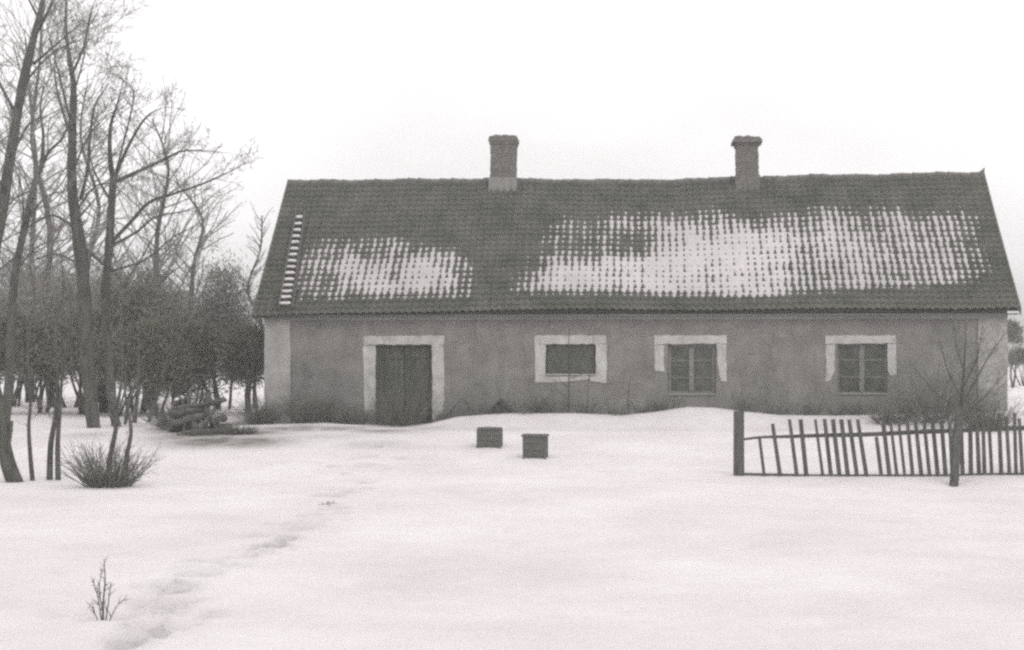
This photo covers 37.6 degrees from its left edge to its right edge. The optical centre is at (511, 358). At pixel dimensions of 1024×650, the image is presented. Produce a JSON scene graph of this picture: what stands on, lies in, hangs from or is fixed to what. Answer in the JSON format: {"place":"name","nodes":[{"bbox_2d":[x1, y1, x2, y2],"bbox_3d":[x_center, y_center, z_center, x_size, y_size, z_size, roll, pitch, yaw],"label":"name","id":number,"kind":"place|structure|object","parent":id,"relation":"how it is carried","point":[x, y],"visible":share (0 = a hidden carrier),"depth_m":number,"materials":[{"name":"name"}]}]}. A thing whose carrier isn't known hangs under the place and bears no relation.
{"place":"outdoors","nodes":[
{"label":"outdoors","id":0,"kind":"place"},
{"bbox_2d":[209,423,231,428],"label":"log","id":1,"kind":"object","parent":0,"point":[218,426],"visible":0.36,"depth_m":36.72,"materials":[{"name":"grey wood"}]},
{"bbox_2d":[0,362,1023,649],"bbox_3d":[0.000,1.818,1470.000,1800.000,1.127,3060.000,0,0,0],"label":"snow ground","id":2,"kind":"structure","parent":0,"point":[662,530],"depth_m":18.34,"materials":[{"name":"white snow"}]},
{"bbox_2d":[0,387,23,482],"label":"leaning trunk","id":3,"kind":"object","parent":2,"relation":"on","point":[10,470],"visible":0.98,"depth_m":26.50,"materials":[{"name":"grey plant"}]},
{"bbox_2d":[0,14,51,282],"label":"bare tree","id":4,"kind":"object","parent":2,"relation":"on","point":[14,166],"visible":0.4,"depth_m":53.75,"materials":[{"name":"grey plant"}]},
{"bbox_2d":[3,249,54,480],"bbox_3d":[-8.685,0.107,27.053,0.905,4.252,0.665,0,0,-33],"label":"sapling","id":5,"kind":"object","parent":2,"relation":"on","point":[30,460],"visible":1,"depth_m":26.97,"materials":[{"name":"grey plant"}]},
{"bbox_2d":[0,298,61,404],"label":"tree","id":6,"kind":"object","parent":2,"relation":"on","point":[3,328],"visible":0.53,"depth_m":45.00,"materials":[{"name":"grey plant"}]},
{"bbox_2d":[0,248,73,406],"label":"tree","id":7,"kind":"object","parent":2,"relation":"on","point":[3,297],"visible":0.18,"depth_m":51.84,"materials":[{"name":"grey plant"}]},
{"bbox_2d":[0,240,76,402],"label":"tree","id":8,"kind":"object","parent":2,"relation":"on","point":[33,383],"visible":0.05,"depth_m":56.96,"materials":[{"name":"grey plant"}]},
{"bbox_2d":[0,302,79,413],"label":"tree","id":9,"kind":"object","parent":2,"relation":"on","point":[39,371],"visible":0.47,"depth_m":45.48,"materials":[{"name":"grey plant"}]},
{"bbox_2d":[0,64,111,425],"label":"bare tree","id":10,"kind":"object","parent":2,"relation":"on","point":[27,213],"visible":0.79,"depth_m":36.50,"materials":[{"name":"grey plant"}]},
{"bbox_2d":[29,242,83,479],"bbox_3d":[-8.035,0.069,26.855,0.975,4.316,0.645,0,0,11],"label":"sapling","id":11,"kind":"object","parent":2,"relation":"on","point":[56,418],"visible":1,"depth_m":26.84,"materials":[{"name":"grey plant"}]},
{"bbox_2d":[0,0,116,406],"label":"bare tree","id":12,"kind":"object","parent":2,"relation":"on","point":[67,251],"visible":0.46,"depth_m":51.84,"materials":[{"name":"grey plant"}]},
{"bbox_2d":[0,0,118,252],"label":"bare tree","id":13,"kind":"object","parent":2,"relation":"on","point":[14,139],"visible":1,"depth_m":34.35,"materials":[{"name":"grey plant"}]},
{"bbox_2d":[0,0,118,401],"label":"bare tree","id":14,"kind":"object","parent":2,"relation":"on","point":[29,178],"visible":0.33,"depth_m":57.62,"materials":[{"name":"grey plant"}]},
{"bbox_2d":[0,250,120,407],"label":"tree","id":15,"kind":"object","parent":2,"relation":"on","point":[48,298],"visible":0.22,"depth_m":50.52,"materials":[{"name":"grey plant"}]},
{"bbox_2d":[32,240,128,316],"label":"tree","id":16,"kind":"object","parent":2,"relation":"on","point":[96,267],"visible":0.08,"depth_m":57.58,"materials":[{"name":"grey plant"}]},
{"bbox_2d":[32,294,131,414],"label":"tree","id":17,"kind":"object","parent":2,"relation":"on","point":[74,337],"visible":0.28,"depth_m":44.96,"materials":[{"name":"grey plant"}]},
{"bbox_2d":[21,45,146,401],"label":"bare tree","id":18,"kind":"object","parent":2,"relation":"on","point":[98,204],"visible":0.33,"depth_m":56.95,"materials":[{"name":"grey plant"}]},
{"bbox_2d":[0,0,171,427],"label":"bare tree","id":19,"kind":"object","parent":2,"relation":"on","point":[80,261],"visible":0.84,"depth_m":37.88,"materials":[{"name":"grey plant"}]},
{"bbox_2d":[44,435,164,487],"bbox_3d":[-6.865,1.790,25.662,1.994,1.040,2.225,0,0,0],"label":"shrub","id":20,"kind":"object","parent":2,"relation":"on","point":[115,478],"visible":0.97,"depth_m":25.45,"materials":[{"name":"grey plant"}]},
{"bbox_2d":[86,557,131,620],"bbox_3d":[-3.449,1.989,12.691,0.208,0.643,0.628,0,0,14],"label":"sapling","id":21,"kind":"object","parent":2,"relation":"on","point":[102,602],"visible":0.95,"depth_m":12.71,"materials":[{"name":"grey plant"}]},
{"bbox_2d":[47,172,175,412],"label":"bare tree","id":22,"kind":"object","parent":2,"relation":"on","point":[103,403],"visible":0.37,"depth_m":47.02,"materials":[{"name":"grey plant"}]},
{"bbox_2d":[76,318,160,416],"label":"tree","id":23,"kind":"object","parent":2,"relation":"on","point":[128,353],"visible":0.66,"depth_m":44.00,"materials":[{"name":"grey plant"}]},
{"bbox_2d":[104,356,134,423],"bbox_3d":[-10.226,0.847,39.197,0.632,1.899,0.743,0,0,-38],"label":"sapling","id":24,"kind":"object","parent":2,"relation":"on","point":[126,417],"visible":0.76,"depth_m":39.38,"materials":[{"name":"grey plant"}]},
{"bbox_2d":[102,269,151,486],"bbox_3d":[-6.558,0.359,25.765,0.911,3.768,0.640,0,0,-27],"label":"sapling","id":25,"kind":"object","parent":2,"relation":"on","point":[116,426],"visible":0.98,"depth_m":25.68,"materials":[{"name":"grey plant"}]},
{"bbox_2d":[57,226,205,412],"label":"tree","id":26,"kind":"object","parent":2,"relation":"on","point":[134,295],"visible":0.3,"depth_m":46.69,"materials":[{"name":"grey plant"}]},
{"bbox_2d":[132,347,144,422],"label":"sapling","id":27,"kind":"object","parent":2,"relation":"on","point":[134,417],"visible":0.76,"depth_m":40.02,"materials":[{"name":"grey plant"}]},
{"bbox_2d":[66,58,226,407],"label":"bare tree","id":28,"kind":"object","parent":2,"relation":"on","point":[157,236],"visible":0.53,"depth_m":49.95,"materials":[{"name":"grey plant"}]},
{"bbox_2d":[135,347,177,421],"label":"sapling","id":29,"kind":"object","parent":2,"relation":"on","point":[159,389],"visible":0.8,"depth_m":40.44,"materials":[{"name":"grey plant"}]},
{"bbox_2d":[60,45,264,426],"bbox_3d":[-8.998,-2.993,38.746,5.206,9.787,3.266,0,0,-12],"label":"bare tree","id":30,"kind":"object","parent":2,"relation":"on","point":[109,248],"visible":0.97,"depth_m":38.71,"materials":[{"name":"grey plant"}]},
{"bbox_2d":[118,305,219,414],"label":"tree","id":31,"kind":"object","parent":2,"relation":"on","point":[162,347],"visible":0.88,"depth_m":44.60,"materials":[{"name":"grey plant"}]},
{"bbox_2d":[167,421,191,431],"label":"log","id":32,"kind":"object","parent":2,"relation":"on","point":[170,428],"visible":0.46,"depth_m":36.49,"materials":[{"name":"grey wood"}]},
{"bbox_2d":[168,409,184,418],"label":"log","id":33,"kind":"object","parent":32,"relation":"on","point":[176,415],"visible":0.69,"depth_m":36.49,"materials":[{"name":"grey wood"}]},
{"bbox_2d":[171,395,186,406],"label":"log","id":34,"kind":"object","parent":33,"relation":"on","point":[176,402],"visible":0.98,"depth_m":36.62,"materials":[{"name":"grey wood"}]},
{"bbox_2d":[151,267,210,399],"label":"tree","id":35,"kind":"object","parent":2,"relation":"on","point":[177,301],"visible":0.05,"depth_m":56.69,"materials":[{"name":"grey plant"}]},
{"bbox_2d":[133,389,235,429],"bbox_3d":[-8.281,1.253,37.537,2.544,1.243,2.165,0,0,-32],"label":"brush heap","id":36,"kind":"object","parent":2,"relation":"on","point":[163,421],"visible":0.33,"depth_m":37.35,"materials":[{"name":"grey plant"}]},
{"bbox_2d":[178,394,193,422],"bbox_3d":[-7.813,1.344,36.324,0.090,0.945,1.064,0,0,-38],"label":"log","id":37,"kind":"object","parent":2,"relation":"on","point":[182,401],"visible":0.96,"depth_m":36.57,"materials":[{"name":"grey wood"}]},
{"bbox_2d":[183,388,191,430],"bbox_3d":[-7.870,1.272,36.426,0.097,1.121,0.836,0,0,0],"label":"log","id":38,"kind":"object","parent":2,"relation":"on","point":[188,402],"visible":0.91,"depth_m":36.60,"materials":[{"name":"grey wood"}]},
{"bbox_2d":[138,154,245,394],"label":"bare tree","id":39,"kind":"object","parent":2,"relation":"on","point":[199,247],"visible":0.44,"depth_m":55.80,"materials":[{"name":"grey plant"}]},
{"bbox_2d":[145,281,240,404],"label":"tree","id":40,"kind":"object","parent":2,"relation":"on","point":[199,332],"visible":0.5,"depth_m":46.25,"materials":[{"name":"grey plant"}]},
{"bbox_2d":[171,429,214,436],"bbox_3d":[-7.541,1.778,35.604,0.974,0.220,0.754,0,0,21],"label":"brush heap","id":41,"kind":"object","parent":2,"relation":"on","point":[192,434],"visible":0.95,"depth_m":35.50,"materials":[{"name":"grey plant"}]},
{"bbox_2d":[183,427,221,434],"bbox_3d":[-7.358,1.727,35.789,0.950,0.181,0.149,0,0,-22],"label":"log","id":42,"kind":"object","parent":2,"relation":"on","point":[207,431],"visible":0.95,"depth_m":35.77,"materials":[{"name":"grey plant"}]},
{"bbox_2d":[191,421,197,429],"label":"log","id":43,"kind":"object","parent":42,"relation":"on","point":[194,425],"visible":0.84,"depth_m":35.98,"materials":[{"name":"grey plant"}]},
{"bbox_2d":[171,412,203,426],"bbox_3d":[-7.828,1.470,36.214,0.766,0.346,0.216,0,0,-15],"label":"log","id":44,"kind":"object","parent":43,"relation":"on","point":[188,418],"visible":1,"depth_m":36.14,"materials":[{"name":"grey wood"}]},
{"bbox_2d":[178,406,203,414],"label":"log","id":45,"kind":"object","parent":44,"relation":"on","point":[187,410],"visible":1,"depth_m":36.24,"materials":[{"name":"grey wood"}]},
{"bbox_2d":[170,399,226,409],"bbox_3d":[-7.575,1.112,36.341,1.350,0.283,0.103,0,0,-11],"label":"log","id":46,"kind":"object","parent":45,"relation":"on","point":[191,405],"visible":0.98,"depth_m":36.29,"materials":[{"name":"grey wood"}]},
{"bbox_2d":[209,397,225,405],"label":"log","id":47,"kind":"object","parent":46,"relation":"on","point":[216,401],"visible":1,"depth_m":36.18,"materials":[{"name":"grey wood"}]},
{"bbox_2d":[202,392,210,428],"bbox_3d":[-7.405,1.334,36.432,0.166,1.055,0.357,0,0,11],"label":"log","id":48,"kind":"object","parent":2,"relation":"on","point":[207,397],"visible":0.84,"depth_m":36.38,"materials":[{"name":"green wood"}]},
{"bbox_2d":[198,407,216,428],"bbox_3d":[-7.348,1.484,36.173,0.118,0.621,0.654,0,0,34],"label":"log","id":49,"kind":"object","parent":2,"relation":"on","point":[207,419],"visible":0.98,"depth_m":36.16,"materials":[{"name":"grey wood"}]},
{"bbox_2d":[201,395,218,433],"bbox_3d":[-7.315,1.354,36.370,0.092,0.915,0.759,0,0,-44],"label":"log","id":50,"kind":"object","parent":2,"relation":"on","point":[211,418],"visible":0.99,"depth_m":36.27,"materials":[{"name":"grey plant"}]},
{"bbox_2d":[209,414,227,424],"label":"log","id":51,"kind":"object","parent":50,"relation":"on","point":[222,418],"visible":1,"depth_m":36.48,"materials":[{"name":"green wood"}]},
{"bbox_2d":[172,244,262,409],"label":"tree","id":52,"kind":"object","parent":2,"relation":"on","point":[217,301],"visible":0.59,"depth_m":49.60,"materials":[{"name":"grey plant"}]},
{"bbox_2d":[204,307,264,411],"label":"tree","id":53,"kind":"object","parent":2,"relation":"on","point":[236,358],"visible":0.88,"depth_m":45.58,"materials":[{"name":"grey plant"}]},
{"bbox_2d":[212,423,260,434],"bbox_3d":[-6.621,1.710,36.067,1.184,0.406,1.073,0,0,0],"label":"brush heap","id":54,"kind":"object","parent":2,"relation":"on","point":[239,431],"visible":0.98,"depth_m":35.93,"materials":[{"name":"grey plant"}]},
{"bbox_2d":[229,204,275,408],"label":"bare tree","id":55,"kind":"object","parent":2,"relation":"on","point":[257,261],"visible":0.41,"depth_m":50.39,"materials":[{"name":"grey plant"}]},
{"bbox_2d":[246,341,259,413],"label":"sapling","id":56,"kind":"object","parent":2,"relation":"on","point":[253,380],"visible":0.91,"depth_m":41.86,"materials":[{"name":"grey plant"}]},
{"bbox_2d":[225,394,287,424],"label":"shrub","id":57,"kind":"object","parent":2,"relation":"on","point":[259,418],"visible":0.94,"depth_m":40.06,"materials":[{"name":"grey plant"}]},
{"bbox_2d":[269,385,355,423],"bbox_3d":[-5.330,1.206,39.947,2.334,1.107,2.037,0,0,29],"label":"shrub","id":58,"kind":"object","parent":2,"relation":"on","point":[312,413],"visible":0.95,"depth_m":39.69,"materials":[{"name":"grey plant"}]},
{"bbox_2d":[324,403,381,424],"bbox_3d":[-4.213,1.435,39.684,1.603,0.659,1.305,0,0,0],"label":"shrub","id":59,"kind":"object","parent":2,"relation":"on","point":[347,419],"visible":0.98,"depth_m":39.55,"materials":[{"name":"grey plant"}]},
{"bbox_2d":[350,376,444,425],"bbox_3d":[-3.029,1.152,39.724,2.637,1.350,2.355,0,0,0],"label":"shrub","id":60,"kind":"object","parent":2,"relation":"on","point":[387,414],"visible":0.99,"depth_m":39.66,"materials":[{"name":"grey plant"}]},
{"bbox_2d":[433,406,464,419],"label":"weed clump","id":61,"kind":"object","parent":2,"relation":"on","point":[449,416],"visible":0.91,"depth_m":39.51,"materials":[{"name":"grey plant"}]},
{"bbox_2d":[444,397,475,418],"bbox_3d":[-1.323,1.305,39.528,0.958,0.570,0.140,0,0,5],"label":"plank cover","id":62,"kind":"object","parent":2,"relation":"on","point":[458,402],"visible":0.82,"depth_m":39.47,"materials":[{"name":"grey wood"}]},
{"bbox_2d":[452,397,492,415],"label":"weed clump","id":63,"kind":"object","parent":2,"relation":"on","point":[478,411],"visible":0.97,"depth_m":39.46,"materials":[{"name":"grey plant"}]},
{"bbox_2d":[477,427,502,448],"bbox_3d":[-0.489,1.783,32.935,0.538,0.545,0.523,0,0,4],"label":"wooden box","id":64,"kind":"object","parent":2,"relation":"on","point":[489,437],"visible":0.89,"depth_m":32.72,"materials":[{"name":"grey wood"}]},
{"bbox_2d":[486,399,515,413],"bbox_3d":[-0.260,1.283,39.596,0.924,0.468,0.460,0,0,5],"label":"plank cover","id":65,"kind":"object","parent":2,"relation":"on","point":[501,405],"visible":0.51,"depth_m":39.47,"materials":[{"name":"wood"}]},
{"bbox_2d":[472,392,532,413],"bbox_3d":[-0.254,1.146,39.541,1.598,0.670,1.159,0,0,0],"label":"weed clump","id":66,"kind":"object","parent":2,"relation":"on","point":[510,410],"visible":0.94,"depth_m":39.33,"materials":[{"name":"grey plant"}]},
{"bbox_2d":[506,401,536,413],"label":"shrub","id":67,"kind":"object","parent":2,"relation":"on","point":[520,409],"visible":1,"depth_m":38.98,"materials":[{"name":"grey plant"}]},
{"bbox_2d":[521,434,548,458],"bbox_3d":[0.479,1.849,30.774,0.524,0.600,0.484,0,0,7],"label":"wooden box","id":68,"kind":"object","parent":2,"relation":"on","point":[535,445],"visible":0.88,"depth_m":30.57,"materials":[{"name":"grey wood"}]},
{"bbox_2d":[518,390,562,412],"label":"shrub","id":69,"kind":"object","parent":2,"relation":"on","point":[540,408],"visible":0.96,"depth_m":39.08,"materials":[{"name":"grey plant"}]},
{"bbox_2d":[538,399,573,412],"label":"weed clump","id":70,"kind":"object","parent":2,"relation":"on","point":[559,409],"visible":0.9,"depth_m":39.27,"materials":[{"name":"grey plant"}]},
{"bbox_2d":[554,325,593,413],"bbox_3d":[1.628,0.309,39.270,1.090,2.368,0.588,0,0,-6],"label":"young tree","id":71,"kind":"object","parent":2,"relation":"on","point":[569,378],"visible":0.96,"depth_m":39.24,"materials":[{"name":"grey plant"}]},
{"bbox_2d":[564,394,610,413],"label":"weed clump","id":72,"kind":"object","parent":2,"relation":"on","point":[583,408],"visible":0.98,"depth_m":39.26,"materials":[{"name":"grey plant"}]},
{"bbox_2d":[589,401,630,414],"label":"shrub","id":73,"kind":"object","parent":2,"relation":"on","point":[615,412],"visible":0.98,"depth_m":38.96,"materials":[{"name":"grey plant"}]},
{"bbox_2d":[628,380,629,414],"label":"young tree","id":74,"kind":"object","parent":2,"relation":"on","point":[628,398],"visible":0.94,"depth_m":39.06,"materials":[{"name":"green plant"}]},
{"bbox_2d":[251,135,1020,424],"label":"farmhouse","id":75,"kind":"object","parent":2,"relation":"on","point":[496,335],"visible":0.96,"depth_m":40.69,"materials":[{"name":"paint"}]},
{"bbox_2d":[277,209,305,309],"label":"roof ladder","id":76,"kind":"object","parent":75,"relation":"on","point":[291,261],"visible":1,"depth_m":41.93,"materials":[{"name":"white wood"}]},
{"bbox_2d":[363,335,444,424],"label":"door","id":77,"kind":"structure","parent":75,"relation":"in","point":[421,357],"depth_m":40.78,"materials":[{"name":"grey wood"}]},
{"bbox_2d":[534,335,606,382],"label":"window","id":78,"kind":"structure","parent":75,"relation":"in","point":[555,351],"depth_m":40.34,"materials":[{"name":"grey wood"}]},
{"bbox_2d":[654,335,726,394],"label":"window","id":79,"kind":"structure","parent":75,"relation":"in","point":[691,365],"depth_m":40.11,"materials":[{"name":"grey paint"}]},
{"bbox_2d":[825,335,896,393],"bbox_3d":[9.204,0.161,39.688,1.858,1.562,0.230,0,0,5],"label":"window","id":80,"kind":"structure","parent":75,"relation":"in","point":[853,351],"depth_m":39.73,"materials":[{"name":"grey paint"}]},
{"bbox_2d":[629,401,661,413],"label":"weed clump","id":81,"kind":"object","parent":2,"relation":"on","point":[646,409],"visible":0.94,"depth_m":39.11,"materials":[{"name":"grey plant"}]},
{"bbox_2d":[642,391,689,410],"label":"weed clump","id":82,"kind":"object","parent":2,"relation":"on","point":[659,406],"visible":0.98,"depth_m":39.09,"materials":[{"name":"grey plant"}]},
{"bbox_2d":[718,388,776,412],"bbox_3d":[6.070,1.089,38.872,1.543,0.648,1.287,0,0,0],"label":"weed clump","id":83,"kind":"object","parent":2,"relation":"on","point":[743,406],"visible":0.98,"depth_m":38.91,"materials":[{"name":"grey plant"}]},
{"bbox_2d":[759,401,799,414],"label":"weed clump","id":84,"kind":"object","parent":2,"relation":"on","point":[772,410],"visible":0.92,"depth_m":38.88,"materials":[{"name":"grey plant"}]},
{"bbox_2d":[784,395,835,414],"bbox_3d":[7.668,1.216,38.797,1.310,0.573,1.158,0,0,-26],"label":"weed clump","id":85,"kind":"object","parent":2,"relation":"on","point":[809,411],"visible":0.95,"depth_m":38.78,"materials":[{"name":"grey plant"}]},
{"bbox_2d":[825,402,858,415],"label":"weed clump","id":86,"kind":"object","parent":2,"relation":"on","point":[840,412],"visible":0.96,"depth_m":38.69,"materials":[{"name":"grey plant"}]},
{"bbox_2d":[837,396,883,414],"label":"weed clump","id":87,"kind":"object","parent":2,"relation":"on","point":[861,410],"visible":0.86,"depth_m":38.69,"materials":[{"name":"grey plant"}]},
{"bbox_2d":[733,407,1023,486],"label":"picket fence","id":88,"kind":"object","parent":2,"relation":"on","point":[956,445],"visible":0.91,"depth_m":27.96,"materials":[{"name":"grey wood"}]},
{"bbox_2d":[850,397,919,424],"bbox_3d":[9.410,1.274,37.442,1.655,0.738,1.456,0,0,36],"label":"shrub","id":89,"kind":"object","parent":2,"relation":"on","point":[888,416],"visible":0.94,"depth_m":37.27,"materials":[{"name":"grey plant"}]},
{"bbox_2d":[859,347,1022,422],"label":"shrub","id":90,"kind":"object","parent":2,"relation":"on","point":[928,407],"visible":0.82,"depth_m":37.16,"materials":[{"name":"grey plant"}]},
{"bbox_2d":[906,315,1014,415],"bbox_3d":[8.890,0.603,29.975,2.224,3.078,1.199,0,0,0],"label":"young tree","id":91,"kind":"object","parent":2,"relation":"on","point":[960,394],"visible":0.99,"depth_m":30.00,"materials":[{"name":"grey plant"}]},
{"bbox_2d":[938,384,1023,427],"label":"shrub","id":92,"kind":"object","parent":2,"relation":"on","point":[984,412],"visible":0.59,"depth_m":36.41,"materials":[{"name":"grey plant"}]},
{"bbox_2d":[1007,317,1023,387],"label":"distant tree","id":93,"kind":"object","parent":2,"relation":"on","point":[1014,327],"visible":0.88,"depth_m":83.84,"materials":[{"name":"grey plant"}]},
{"bbox_2d":[1008,346,1023,385],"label":"bush","id":94,"kind":"object","parent":2,"relation":"on","point":[1020,360],"visible":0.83,"depth_m":89.70,"materials":[{"name":"grey plant"}]},
{"bbox_2d":[0,0,1023,352],"label":"sky","id":95,"kind":"structure","parent":0,"point":[325,89],"materials":[{"name":"white"}]},
{"bbox_2d":[296,201,991,299],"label":"roof snow","id":96,"kind":"structure","parent":0,"point":[694,259],"depth_m":41.14,"materials":[{"name":"white snow"}]}
]}

